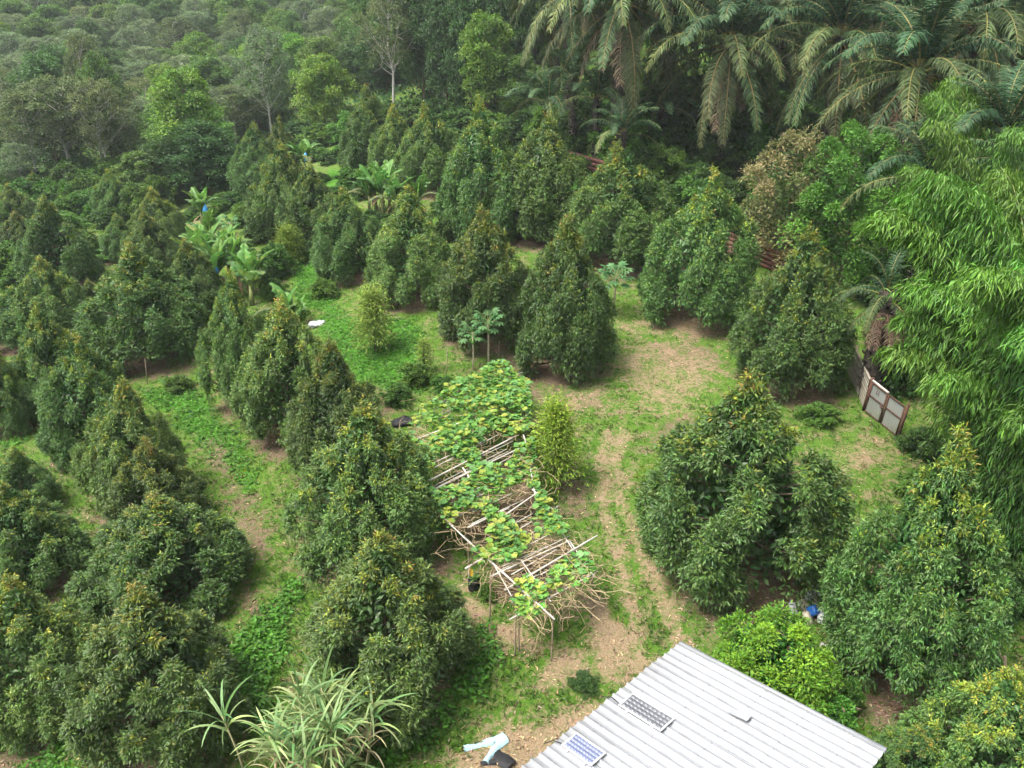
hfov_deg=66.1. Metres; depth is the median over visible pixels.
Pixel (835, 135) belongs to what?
shrub
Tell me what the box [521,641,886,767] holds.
shed
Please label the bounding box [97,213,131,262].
durian tree
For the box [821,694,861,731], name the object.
bush
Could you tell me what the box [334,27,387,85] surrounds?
forest tree
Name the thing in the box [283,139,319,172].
banana plant
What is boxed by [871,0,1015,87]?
oil palm
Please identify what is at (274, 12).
forest tree
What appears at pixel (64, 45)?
forest tree
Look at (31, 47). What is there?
rubber tree
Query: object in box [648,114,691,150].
shrub
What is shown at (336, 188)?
shrub
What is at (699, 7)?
oil palm
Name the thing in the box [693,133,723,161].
shrub
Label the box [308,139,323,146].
shrub
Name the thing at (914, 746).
durian tree
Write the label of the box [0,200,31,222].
shrub
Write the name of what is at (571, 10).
oil palm
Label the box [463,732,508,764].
trousers
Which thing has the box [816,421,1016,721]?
durian tree
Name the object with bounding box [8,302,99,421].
durian tree
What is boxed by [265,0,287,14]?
forest tree
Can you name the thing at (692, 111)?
shrub
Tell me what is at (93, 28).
forest tree
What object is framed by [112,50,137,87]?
forest tree
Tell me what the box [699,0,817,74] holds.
oil palm
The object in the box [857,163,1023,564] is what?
bamboo clump
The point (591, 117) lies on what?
shrub
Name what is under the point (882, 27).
oil palm
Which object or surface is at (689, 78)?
shrub
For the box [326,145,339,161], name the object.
shrub
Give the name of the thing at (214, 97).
rubber tree
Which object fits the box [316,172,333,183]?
shrub
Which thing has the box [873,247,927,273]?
shrub
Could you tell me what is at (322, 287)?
shrub
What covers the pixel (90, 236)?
shrub
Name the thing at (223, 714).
cane shoot
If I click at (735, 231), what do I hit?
shrub
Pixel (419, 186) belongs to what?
banana plant
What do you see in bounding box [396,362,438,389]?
shrub
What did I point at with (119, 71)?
rubber tree
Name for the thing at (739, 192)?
shrub
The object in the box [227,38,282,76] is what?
forest tree
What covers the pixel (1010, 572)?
shrub
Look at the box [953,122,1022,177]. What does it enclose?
oil palm
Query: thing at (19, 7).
forest tree
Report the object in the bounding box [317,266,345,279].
shrub
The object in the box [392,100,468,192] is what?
durian tree
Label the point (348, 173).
shrub
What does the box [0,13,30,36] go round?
rubber tree
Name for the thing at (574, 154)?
shrub
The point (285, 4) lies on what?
rubber tree
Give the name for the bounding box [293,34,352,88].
forest tree
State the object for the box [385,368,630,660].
trellis
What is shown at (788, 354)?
durian tree
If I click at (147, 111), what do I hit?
forest tree
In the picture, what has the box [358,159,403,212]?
banana plant
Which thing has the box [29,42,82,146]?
forest tree
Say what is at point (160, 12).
forest tree
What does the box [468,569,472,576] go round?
marker stick
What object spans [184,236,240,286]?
banana plant
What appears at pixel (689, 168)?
shrub
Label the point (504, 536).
pumpkin vine
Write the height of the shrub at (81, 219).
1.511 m
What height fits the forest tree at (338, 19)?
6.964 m
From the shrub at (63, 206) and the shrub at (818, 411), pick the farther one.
the shrub at (63, 206)
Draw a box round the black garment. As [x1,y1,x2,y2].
[480,742,515,767]
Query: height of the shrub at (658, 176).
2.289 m
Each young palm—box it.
[505,68,588,177]
[529,44,610,137]
[554,61,647,163]
[580,96,662,157]
[627,77,702,132]
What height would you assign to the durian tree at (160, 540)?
4.711 m
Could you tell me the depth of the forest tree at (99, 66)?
88.47 m
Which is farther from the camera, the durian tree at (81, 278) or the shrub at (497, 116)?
the shrub at (497, 116)
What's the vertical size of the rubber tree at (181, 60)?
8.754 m
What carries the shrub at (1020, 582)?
on the ground at (658, 364)
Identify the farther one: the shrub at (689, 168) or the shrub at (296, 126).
the shrub at (296, 126)
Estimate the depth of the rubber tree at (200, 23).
140.57 m
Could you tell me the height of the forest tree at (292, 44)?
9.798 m
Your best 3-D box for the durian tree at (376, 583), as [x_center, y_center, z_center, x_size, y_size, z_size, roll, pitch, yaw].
[-3.815,6.594,22.147,5.153,5.587,5.525,8,23,19]
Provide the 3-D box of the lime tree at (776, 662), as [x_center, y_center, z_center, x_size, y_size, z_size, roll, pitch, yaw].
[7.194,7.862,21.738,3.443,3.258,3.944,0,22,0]
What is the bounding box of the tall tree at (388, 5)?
[347,0,425,102]
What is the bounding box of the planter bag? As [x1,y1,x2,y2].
[468,572,479,592]
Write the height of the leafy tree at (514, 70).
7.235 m
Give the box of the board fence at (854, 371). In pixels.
[847,340,873,405]
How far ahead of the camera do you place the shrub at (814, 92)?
66.58 m
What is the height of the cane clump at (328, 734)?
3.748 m
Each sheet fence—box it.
[567,151,607,171]
[726,232,785,271]
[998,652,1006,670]
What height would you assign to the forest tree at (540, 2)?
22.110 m
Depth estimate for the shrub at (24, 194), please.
73.25 m
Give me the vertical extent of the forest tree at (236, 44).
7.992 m
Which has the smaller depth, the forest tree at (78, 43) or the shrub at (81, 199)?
the shrub at (81, 199)
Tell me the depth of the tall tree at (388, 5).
89.80 m
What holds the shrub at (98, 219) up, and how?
on the ground at (658, 364)
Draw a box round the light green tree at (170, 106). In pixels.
[141,63,230,190]
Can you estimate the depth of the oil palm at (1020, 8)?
55.50 m
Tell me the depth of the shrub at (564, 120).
67.62 m
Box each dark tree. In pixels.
[128,135,199,202]
[158,118,251,195]
[390,0,442,99]
[412,0,467,105]
[431,0,490,110]
[481,0,535,111]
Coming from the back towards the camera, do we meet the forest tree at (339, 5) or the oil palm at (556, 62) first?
the forest tree at (339, 5)
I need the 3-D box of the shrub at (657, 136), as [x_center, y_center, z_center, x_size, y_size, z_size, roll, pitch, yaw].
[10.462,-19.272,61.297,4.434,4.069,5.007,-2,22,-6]
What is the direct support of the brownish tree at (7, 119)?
on the ground at (658, 364)
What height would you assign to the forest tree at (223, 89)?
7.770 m
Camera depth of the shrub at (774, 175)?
54.22 m
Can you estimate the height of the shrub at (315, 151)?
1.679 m
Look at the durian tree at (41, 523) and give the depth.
26.89 m
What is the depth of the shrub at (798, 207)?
51.55 m
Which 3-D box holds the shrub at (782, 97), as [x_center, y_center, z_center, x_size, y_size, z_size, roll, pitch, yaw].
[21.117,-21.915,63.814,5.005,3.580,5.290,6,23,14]
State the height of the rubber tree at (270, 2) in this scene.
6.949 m
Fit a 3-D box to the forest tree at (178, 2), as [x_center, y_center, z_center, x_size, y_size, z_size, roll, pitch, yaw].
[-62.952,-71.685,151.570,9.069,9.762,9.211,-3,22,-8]
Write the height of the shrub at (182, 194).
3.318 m
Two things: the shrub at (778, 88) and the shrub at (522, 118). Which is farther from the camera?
the shrub at (522, 118)
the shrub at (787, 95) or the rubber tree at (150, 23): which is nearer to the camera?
the shrub at (787, 95)
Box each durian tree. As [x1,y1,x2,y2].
[0,183,37,224]
[0,210,42,246]
[0,287,61,348]
[0,352,39,437]
[0,444,63,504]
[0,479,95,599]
[0,569,104,755]
[7,255,90,337]
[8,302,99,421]
[12,194,104,292]
[22,172,51,195]
[33,330,126,476]
[47,241,104,283]
[52,579,258,767]
[63,489,254,622]
[67,375,188,521]
[69,238,210,374]
[74,279,115,320]
[88,168,136,220]
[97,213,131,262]
[101,435,213,541]
[119,210,179,268]
[126,186,187,247]
[161,237,222,321]
[193,267,278,407]
[225,120,271,197]
[227,293,348,449]
[243,138,314,240]
[262,114,302,188]
[274,161,337,240]
[278,394,441,591]
[283,335,385,485]
[298,527,477,752]
[309,185,385,287]
[337,82,396,178]
[362,183,451,310]
[366,104,418,171]
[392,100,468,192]
[432,96,527,240]
[434,203,539,354]
[477,173,519,241]
[486,110,594,243]
[514,211,619,387]
[561,136,682,272]
[630,366,858,616]
[635,164,763,332]
[726,219,860,403]
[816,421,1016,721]
[867,719,956,767]
[897,661,1023,767]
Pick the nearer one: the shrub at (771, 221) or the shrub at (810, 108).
the shrub at (771, 221)
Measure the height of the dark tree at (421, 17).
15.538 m
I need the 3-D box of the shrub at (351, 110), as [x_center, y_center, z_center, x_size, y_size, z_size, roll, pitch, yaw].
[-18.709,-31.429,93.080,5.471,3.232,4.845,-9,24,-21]
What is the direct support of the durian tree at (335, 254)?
on the ground at (658, 364)
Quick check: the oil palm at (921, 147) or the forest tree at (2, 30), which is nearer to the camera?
the oil palm at (921, 147)
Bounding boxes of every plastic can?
[788,599,797,613]
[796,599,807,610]
[802,608,812,625]
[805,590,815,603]
[806,605,819,616]
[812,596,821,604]
[817,610,823,624]
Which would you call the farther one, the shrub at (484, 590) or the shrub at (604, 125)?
the shrub at (604, 125)
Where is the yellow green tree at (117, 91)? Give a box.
[69,66,126,153]
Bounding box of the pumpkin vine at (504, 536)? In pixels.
[400,359,597,619]
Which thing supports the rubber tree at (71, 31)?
on the ground at (658, 364)
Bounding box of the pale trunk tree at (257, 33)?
[228,22,292,133]
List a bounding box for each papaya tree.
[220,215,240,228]
[457,321,486,370]
[471,307,504,364]
[597,260,635,310]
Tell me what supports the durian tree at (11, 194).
on the ground at (658, 364)
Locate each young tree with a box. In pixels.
[268,220,309,263]
[346,280,401,354]
[407,334,435,366]
[514,384,588,503]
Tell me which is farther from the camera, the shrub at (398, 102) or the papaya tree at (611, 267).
the shrub at (398, 102)
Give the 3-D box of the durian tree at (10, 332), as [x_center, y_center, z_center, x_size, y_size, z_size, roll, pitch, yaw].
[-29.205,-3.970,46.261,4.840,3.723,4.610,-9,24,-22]
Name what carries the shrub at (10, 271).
on the ground at (658, 364)
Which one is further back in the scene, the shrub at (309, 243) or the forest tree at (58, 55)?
the forest tree at (58, 55)
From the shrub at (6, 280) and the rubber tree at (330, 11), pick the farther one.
the rubber tree at (330, 11)
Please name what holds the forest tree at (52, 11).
on the ground at (658, 364)
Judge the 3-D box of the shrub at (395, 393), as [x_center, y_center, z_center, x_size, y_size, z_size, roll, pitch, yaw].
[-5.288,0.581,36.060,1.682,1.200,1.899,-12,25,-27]
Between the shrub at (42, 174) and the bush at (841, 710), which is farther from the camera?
the shrub at (42, 174)
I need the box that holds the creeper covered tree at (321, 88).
[287,52,359,125]
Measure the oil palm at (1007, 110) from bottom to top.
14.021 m
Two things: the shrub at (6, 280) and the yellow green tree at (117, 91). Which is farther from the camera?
the yellow green tree at (117, 91)
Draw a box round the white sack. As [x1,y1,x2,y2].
[308,320,325,327]
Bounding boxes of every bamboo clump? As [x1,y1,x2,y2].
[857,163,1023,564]
[890,73,1023,321]
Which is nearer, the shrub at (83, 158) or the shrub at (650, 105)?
the shrub at (650, 105)
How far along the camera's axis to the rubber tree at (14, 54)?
115.56 m
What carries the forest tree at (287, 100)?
on the ground at (658, 364)
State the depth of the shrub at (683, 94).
64.27 m
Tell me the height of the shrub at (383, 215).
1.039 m
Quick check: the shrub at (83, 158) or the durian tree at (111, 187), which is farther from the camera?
the shrub at (83, 158)
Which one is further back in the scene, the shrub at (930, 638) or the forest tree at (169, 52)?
the forest tree at (169, 52)
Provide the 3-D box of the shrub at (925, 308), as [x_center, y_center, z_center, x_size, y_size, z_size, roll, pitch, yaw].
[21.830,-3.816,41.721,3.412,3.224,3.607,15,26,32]
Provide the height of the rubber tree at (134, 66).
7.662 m
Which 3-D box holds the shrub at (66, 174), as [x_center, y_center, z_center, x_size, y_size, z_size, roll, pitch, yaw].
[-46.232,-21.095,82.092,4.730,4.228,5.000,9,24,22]
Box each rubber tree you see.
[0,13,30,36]
[0,31,37,68]
[0,54,28,94]
[1,50,36,77]
[13,36,60,61]
[22,0,55,12]
[33,35,62,50]
[37,21,66,35]
[51,28,101,72]
[54,14,84,35]
[76,17,123,45]
[107,64,134,92]
[109,26,155,54]
[113,3,154,38]
[117,95,155,150]
[120,45,175,82]
[121,58,159,87]
[124,18,165,49]
[162,53,198,76]
[168,10,222,39]
[172,0,211,31]
[175,85,233,132]
[208,54,247,85]
[214,31,243,55]
[256,0,280,15]
[270,1,316,24]
[287,0,325,37]
[300,29,341,44]
[307,5,342,39]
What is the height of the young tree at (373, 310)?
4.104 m
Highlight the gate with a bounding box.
[862,377,910,436]
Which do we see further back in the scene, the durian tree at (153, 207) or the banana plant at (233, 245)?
the durian tree at (153, 207)
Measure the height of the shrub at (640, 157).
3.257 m
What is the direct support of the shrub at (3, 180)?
on the ground at (658, 364)
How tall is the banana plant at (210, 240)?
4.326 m
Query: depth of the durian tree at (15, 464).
30.98 m
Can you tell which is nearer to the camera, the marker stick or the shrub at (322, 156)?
the marker stick
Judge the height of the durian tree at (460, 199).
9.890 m
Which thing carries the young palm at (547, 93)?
on the ground at (658, 364)
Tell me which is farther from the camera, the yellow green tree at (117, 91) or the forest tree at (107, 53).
the forest tree at (107, 53)
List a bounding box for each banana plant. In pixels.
[158,375,173,386]
[169,226,206,268]
[178,222,218,266]
[181,186,219,223]
[184,209,224,243]
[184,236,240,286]
[202,223,252,274]
[218,230,261,295]
[226,243,274,305]
[253,282,296,317]
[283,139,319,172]
[289,295,305,325]
[346,164,383,209]
[348,161,378,209]
[356,159,398,212]
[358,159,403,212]
[368,173,414,213]
[396,174,437,209]
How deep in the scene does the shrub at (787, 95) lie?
64.77 m
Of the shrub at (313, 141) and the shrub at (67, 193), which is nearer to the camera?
the shrub at (67, 193)
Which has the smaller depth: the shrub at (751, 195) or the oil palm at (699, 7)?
the shrub at (751, 195)
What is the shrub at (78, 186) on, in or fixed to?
on the ground at (658, 364)
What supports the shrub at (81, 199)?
on the ground at (658, 364)
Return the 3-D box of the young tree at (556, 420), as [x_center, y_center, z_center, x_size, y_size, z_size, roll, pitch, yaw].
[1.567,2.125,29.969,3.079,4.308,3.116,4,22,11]
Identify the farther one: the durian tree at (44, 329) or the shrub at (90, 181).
the shrub at (90, 181)
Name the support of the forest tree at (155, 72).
on the ground at (658, 364)
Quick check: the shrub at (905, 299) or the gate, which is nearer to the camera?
the gate
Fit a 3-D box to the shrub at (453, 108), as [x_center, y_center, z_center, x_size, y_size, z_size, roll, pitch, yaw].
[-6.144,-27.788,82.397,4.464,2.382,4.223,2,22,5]
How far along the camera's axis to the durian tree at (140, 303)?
41.02 m
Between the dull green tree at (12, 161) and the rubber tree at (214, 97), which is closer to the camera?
the dull green tree at (12, 161)
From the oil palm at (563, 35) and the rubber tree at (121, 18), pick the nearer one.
the oil palm at (563, 35)
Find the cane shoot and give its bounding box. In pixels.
[167,668,259,767]
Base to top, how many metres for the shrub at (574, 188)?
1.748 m
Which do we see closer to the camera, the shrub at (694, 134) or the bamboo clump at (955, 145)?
the bamboo clump at (955, 145)
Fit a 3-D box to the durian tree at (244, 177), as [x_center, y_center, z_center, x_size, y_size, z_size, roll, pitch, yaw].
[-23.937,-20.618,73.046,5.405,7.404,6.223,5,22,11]
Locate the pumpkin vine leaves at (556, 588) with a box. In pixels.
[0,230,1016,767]
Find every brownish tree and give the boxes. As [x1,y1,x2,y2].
[0,73,115,158]
[0,88,69,168]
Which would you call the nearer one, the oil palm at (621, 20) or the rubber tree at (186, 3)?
the oil palm at (621, 20)
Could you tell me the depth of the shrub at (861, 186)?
55.82 m
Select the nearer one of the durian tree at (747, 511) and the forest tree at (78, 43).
the durian tree at (747, 511)
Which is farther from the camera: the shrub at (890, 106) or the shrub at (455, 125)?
the shrub at (455, 125)
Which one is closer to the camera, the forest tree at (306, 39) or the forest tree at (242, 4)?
the forest tree at (306, 39)
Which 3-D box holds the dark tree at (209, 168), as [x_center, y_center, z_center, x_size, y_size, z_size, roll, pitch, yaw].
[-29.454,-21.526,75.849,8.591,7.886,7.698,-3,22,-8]
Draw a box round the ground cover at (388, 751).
[0,259,505,767]
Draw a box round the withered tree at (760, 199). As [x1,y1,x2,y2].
[735,124,855,267]
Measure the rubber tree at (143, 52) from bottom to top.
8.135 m
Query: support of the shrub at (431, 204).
on the ground at (658, 364)
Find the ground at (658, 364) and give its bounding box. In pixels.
[0,0,1023,767]
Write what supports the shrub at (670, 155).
on the ground at (658, 364)
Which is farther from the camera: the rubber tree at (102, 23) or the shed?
the rubber tree at (102, 23)
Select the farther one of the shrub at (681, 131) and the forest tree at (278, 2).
the forest tree at (278, 2)
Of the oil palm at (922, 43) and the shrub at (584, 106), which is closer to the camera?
the oil palm at (922, 43)
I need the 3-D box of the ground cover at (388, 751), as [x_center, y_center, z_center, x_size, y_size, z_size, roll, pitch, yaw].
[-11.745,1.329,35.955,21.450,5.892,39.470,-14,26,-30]
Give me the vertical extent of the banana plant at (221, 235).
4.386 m
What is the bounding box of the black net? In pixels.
[390,415,411,427]
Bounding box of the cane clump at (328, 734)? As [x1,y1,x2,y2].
[232,641,414,767]
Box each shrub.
[0,162,26,176]
[0,172,18,185]
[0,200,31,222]
[0,240,17,261]
[0,246,15,286]
[0,255,11,272]
[0,273,21,291]
[1,174,51,199]
[1,261,30,286]
[17,191,29,199]
[19,172,50,179]
[25,195,85,216]
[28,210,93,228]
[36,190,67,212]
[42,162,79,183]
[43,157,91,177]
[43,179,73,193]
[53,198,80,209]
[56,228,101,255]
[61,181,104,193]
[64,189,79,197]
[64,214,93,228]
[68,189,102,222]
[69,173,104,195]
[71,155,96,163]
[72,168,101,182]
[78,164,121,181]
[83,160,94,166]
[85,206,131,229]
[92,156,140,186]
[93,245,110,263]
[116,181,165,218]
[125,176,185,198]
[145,175,177,211]
[163,374,197,393]
[176,211,197,222]
[185,205,199,219]
[198,160,229,186]
[206,190,240,201]
[208,200,232,216]
[216,192,247,206]
[229,215,258,229]
[231,201,260,222]
[241,222,278,243]
[243,242,255,251]
[249,308,272,322]
[257,241,301,280]
[259,278,288,300]
[280,231,306,261]
[283,120,311,143]
[291,306,309,322]
[294,122,337,145]
[298,239,313,262]
[301,277,341,300]
[307,147,328,162]
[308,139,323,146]
[315,151,337,165]
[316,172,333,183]
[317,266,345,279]
[326,110,353,142]
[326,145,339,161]
[329,185,351,196]
[331,165,359,186]
[333,105,355,123]
[348,179,371,201]
[360,212,390,227]
[361,209,382,227]
[377,383,411,408]
[381,99,404,108]
[395,97,429,115]
[395,105,420,130]
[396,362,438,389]
[426,97,452,120]
[429,201,441,213]
[429,375,460,398]
[435,215,457,242]
[436,107,465,119]
[436,108,471,129]
[443,127,464,149]
[445,123,464,130]
[462,109,506,126]
[472,582,497,602]
[490,128,516,152]
[491,118,525,144]
[500,109,533,147]
[523,93,564,116]
[523,106,563,145]
[527,104,560,123]
[538,112,591,140]
[555,152,592,176]
[556,126,577,139]
[560,98,603,131]
[560,139,582,154]
[562,134,590,154]
[566,669,601,699]
[569,175,607,195]
[586,118,649,160]
[587,111,606,132]
[592,111,626,133]
[601,93,627,130]
[604,164,654,192]
[622,92,670,116]
[626,110,677,155]
[631,90,653,112]
[631,172,669,202]
[633,144,667,175]
[636,79,692,92]
[642,184,692,213]
[644,142,686,183]
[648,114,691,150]
[649,118,707,152]
[661,183,693,217]
[667,85,715,112]
[669,172,702,215]
[674,98,718,144]
[678,116,713,153]
[679,161,722,178]
[682,73,719,99]
[682,111,746,118]
[686,165,735,204]
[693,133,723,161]
[696,141,750,181]
[702,118,737,160]
[710,151,749,174]
[719,96,770,117]
[726,176,753,209]
[731,213,756,236]
[733,116,777,149]
[734,121,797,178]
[736,167,780,201]
[740,77,784,96]
[742,91,797,130]
[742,186,792,226]
[744,90,801,118]
[745,201,796,244]
[764,69,798,96]
[765,64,808,96]
[767,119,800,149]
[769,122,843,171]
[778,102,821,126]
[778,196,839,238]
[782,64,824,98]
[782,179,806,194]
[784,141,818,179]
[787,116,845,152]
[790,78,849,100]
[791,401,845,428]
[804,72,826,102]
[809,92,847,113]
[809,101,868,126]
[809,124,843,152]
[815,92,870,128]
[832,676,866,715]
[834,176,888,196]
[844,146,881,176]
[854,263,911,307]
[859,304,925,346]
[863,76,898,97]
[867,95,918,117]
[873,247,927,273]
[874,135,898,158]
[875,282,924,312]
[879,345,927,400]
[884,505,900,533]
[890,467,929,498]
[893,425,946,463]
[899,296,936,333]
[902,585,956,657]
[947,550,1023,609]
[967,544,1017,571]
[994,576,1023,635]
[1013,570,1023,620]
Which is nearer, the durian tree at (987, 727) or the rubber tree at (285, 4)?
the durian tree at (987, 727)
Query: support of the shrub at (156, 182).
on the ground at (658, 364)
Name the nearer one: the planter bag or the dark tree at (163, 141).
the planter bag
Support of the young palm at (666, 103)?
on the ground at (658, 364)
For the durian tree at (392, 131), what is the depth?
65.86 m
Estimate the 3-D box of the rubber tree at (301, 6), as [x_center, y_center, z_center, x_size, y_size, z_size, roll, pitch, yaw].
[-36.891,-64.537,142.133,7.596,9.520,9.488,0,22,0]
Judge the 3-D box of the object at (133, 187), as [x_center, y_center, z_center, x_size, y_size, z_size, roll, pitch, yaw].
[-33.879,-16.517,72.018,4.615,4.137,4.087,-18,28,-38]
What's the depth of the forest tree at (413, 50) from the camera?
94.90 m
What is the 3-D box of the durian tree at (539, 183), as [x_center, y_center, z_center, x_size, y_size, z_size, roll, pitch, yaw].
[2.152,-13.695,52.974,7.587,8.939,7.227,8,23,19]
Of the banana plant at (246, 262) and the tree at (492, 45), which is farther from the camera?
the tree at (492, 45)
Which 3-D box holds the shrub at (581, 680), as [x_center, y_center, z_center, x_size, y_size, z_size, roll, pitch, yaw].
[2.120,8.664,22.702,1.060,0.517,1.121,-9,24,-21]
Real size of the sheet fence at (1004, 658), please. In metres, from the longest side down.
3.119 x 1.750 x 0.205 m
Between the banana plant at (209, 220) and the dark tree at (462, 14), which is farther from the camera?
the dark tree at (462, 14)
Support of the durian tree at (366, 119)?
on the ground at (658, 364)
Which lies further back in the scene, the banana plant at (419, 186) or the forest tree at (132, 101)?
the forest tree at (132, 101)
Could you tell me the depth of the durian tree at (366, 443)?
25.78 m
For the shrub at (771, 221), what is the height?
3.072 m
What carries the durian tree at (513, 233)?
on the ground at (658, 364)
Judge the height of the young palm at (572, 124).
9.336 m
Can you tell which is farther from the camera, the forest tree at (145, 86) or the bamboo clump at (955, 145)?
the forest tree at (145, 86)
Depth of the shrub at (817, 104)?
64.44 m
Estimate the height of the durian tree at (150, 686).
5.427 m
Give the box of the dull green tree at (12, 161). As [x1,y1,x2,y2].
[0,142,47,178]
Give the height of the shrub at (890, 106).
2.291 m
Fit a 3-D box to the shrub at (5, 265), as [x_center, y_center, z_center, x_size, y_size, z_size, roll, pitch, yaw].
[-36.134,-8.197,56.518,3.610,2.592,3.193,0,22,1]
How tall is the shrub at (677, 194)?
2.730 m
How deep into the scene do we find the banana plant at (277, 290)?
44.79 m
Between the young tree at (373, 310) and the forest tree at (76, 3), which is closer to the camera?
the young tree at (373, 310)
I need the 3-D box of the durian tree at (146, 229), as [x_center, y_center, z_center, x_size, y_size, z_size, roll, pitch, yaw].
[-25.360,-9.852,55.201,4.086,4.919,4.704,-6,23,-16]
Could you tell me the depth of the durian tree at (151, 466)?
28.80 m
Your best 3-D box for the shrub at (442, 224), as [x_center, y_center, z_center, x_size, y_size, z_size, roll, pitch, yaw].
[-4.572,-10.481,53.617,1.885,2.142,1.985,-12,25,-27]
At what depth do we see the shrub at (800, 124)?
58.47 m
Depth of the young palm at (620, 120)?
56.13 m
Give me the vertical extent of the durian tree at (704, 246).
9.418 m
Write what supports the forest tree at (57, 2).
on the ground at (658, 364)
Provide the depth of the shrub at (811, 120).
58.20 m
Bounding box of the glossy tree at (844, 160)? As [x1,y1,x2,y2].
[770,118,926,291]
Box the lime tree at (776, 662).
[711,598,845,716]
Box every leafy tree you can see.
[109,149,172,191]
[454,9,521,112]
[487,52,544,112]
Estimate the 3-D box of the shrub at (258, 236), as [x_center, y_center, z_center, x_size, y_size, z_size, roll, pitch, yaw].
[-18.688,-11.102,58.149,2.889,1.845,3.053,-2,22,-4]
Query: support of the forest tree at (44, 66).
on the ground at (658, 364)
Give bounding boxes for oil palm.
[507,0,611,123]
[514,0,604,84]
[527,0,718,160]
[542,0,647,49]
[600,0,731,94]
[641,0,829,170]
[664,0,760,15]
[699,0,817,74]
[711,0,865,101]
[743,0,957,183]
[810,0,1023,254]
[822,0,967,124]
[833,246,938,396]
[838,118,1004,280]
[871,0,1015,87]
[871,0,1023,174]
[896,60,1023,176]
[948,0,1023,131]
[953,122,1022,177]
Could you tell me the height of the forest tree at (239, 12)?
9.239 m
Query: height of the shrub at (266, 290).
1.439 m
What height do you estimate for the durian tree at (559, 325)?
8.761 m
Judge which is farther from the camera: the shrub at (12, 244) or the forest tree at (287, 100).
the forest tree at (287, 100)
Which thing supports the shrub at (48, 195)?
on the ground at (658, 364)
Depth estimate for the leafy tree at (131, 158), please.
74.66 m
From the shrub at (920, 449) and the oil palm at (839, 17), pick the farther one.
the oil palm at (839, 17)
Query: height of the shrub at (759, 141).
4.556 m
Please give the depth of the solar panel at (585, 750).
17.21 m
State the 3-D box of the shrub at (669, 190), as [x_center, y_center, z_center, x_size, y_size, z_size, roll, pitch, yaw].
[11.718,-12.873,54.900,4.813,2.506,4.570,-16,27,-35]
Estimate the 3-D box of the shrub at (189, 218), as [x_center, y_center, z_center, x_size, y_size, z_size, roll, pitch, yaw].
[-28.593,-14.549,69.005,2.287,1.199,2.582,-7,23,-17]
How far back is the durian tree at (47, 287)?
45.96 m
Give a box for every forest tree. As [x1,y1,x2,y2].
[0,0,32,33]
[0,22,18,37]
[0,27,24,67]
[0,66,22,156]
[3,102,47,162]
[5,49,91,161]
[14,15,64,45]
[26,3,73,34]
[27,0,62,14]
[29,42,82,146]
[53,76,139,157]
[58,0,95,19]
[61,31,114,157]
[62,34,99,64]
[69,5,100,24]
[72,50,136,158]
[74,17,115,49]
[86,3,128,37]
[96,0,116,3]
[98,46,132,84]
[108,0,145,19]
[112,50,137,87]
[119,0,155,20]
[121,76,166,124]
[122,87,145,140]
[132,100,181,163]
[139,63,183,95]
[141,0,182,37]
[142,47,181,69]
[151,15,207,52]
[161,0,201,22]
[161,22,191,49]
[171,30,223,75]
[178,53,236,114]
[183,105,238,155]
[200,0,227,34]
[209,84,271,142]
[213,0,260,33]
[216,7,257,41]
[222,35,268,76]
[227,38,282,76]
[229,75,287,129]
[244,0,270,30]
[255,72,290,112]
[260,8,286,35]
[263,25,299,73]
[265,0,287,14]
[269,31,307,97]
[271,9,305,37]
[277,0,314,23]
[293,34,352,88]
[294,36,332,59]
[314,0,351,38]
[330,11,347,45]
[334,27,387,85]
[336,0,382,64]
[347,13,410,91]
[391,0,437,92]
[493,0,542,68]
[531,0,549,62]
[535,0,562,63]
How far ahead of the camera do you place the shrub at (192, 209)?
69.43 m
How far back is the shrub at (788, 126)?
59.97 m
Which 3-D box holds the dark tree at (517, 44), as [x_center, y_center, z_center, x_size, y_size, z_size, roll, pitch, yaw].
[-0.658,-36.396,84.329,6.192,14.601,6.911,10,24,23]
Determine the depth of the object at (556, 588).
25.57 m
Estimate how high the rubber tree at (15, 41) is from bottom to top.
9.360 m
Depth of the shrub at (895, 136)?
56.99 m
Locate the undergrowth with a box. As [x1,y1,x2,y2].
[0,0,1023,197]
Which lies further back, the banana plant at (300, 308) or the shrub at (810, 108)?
the shrub at (810, 108)
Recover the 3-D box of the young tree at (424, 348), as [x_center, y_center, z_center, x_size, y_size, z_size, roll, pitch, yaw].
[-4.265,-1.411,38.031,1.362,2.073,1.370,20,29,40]
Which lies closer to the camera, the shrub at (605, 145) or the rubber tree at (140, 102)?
the shrub at (605, 145)
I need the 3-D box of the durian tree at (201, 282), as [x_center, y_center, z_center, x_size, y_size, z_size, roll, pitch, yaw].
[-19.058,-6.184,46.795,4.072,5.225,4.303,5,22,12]
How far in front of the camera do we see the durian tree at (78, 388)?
33.47 m
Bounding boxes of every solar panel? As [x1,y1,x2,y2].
[562,732,605,765]
[618,693,674,731]
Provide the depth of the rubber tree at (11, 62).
99.65 m
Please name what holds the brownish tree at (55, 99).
on the ground at (658, 364)
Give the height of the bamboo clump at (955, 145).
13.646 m
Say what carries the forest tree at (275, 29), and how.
on the ground at (658, 364)
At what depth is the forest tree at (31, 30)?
132.41 m
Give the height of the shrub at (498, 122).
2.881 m
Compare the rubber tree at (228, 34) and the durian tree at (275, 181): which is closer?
the durian tree at (275, 181)
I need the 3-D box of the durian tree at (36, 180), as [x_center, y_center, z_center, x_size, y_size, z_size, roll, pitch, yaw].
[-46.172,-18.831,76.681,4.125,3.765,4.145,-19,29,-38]

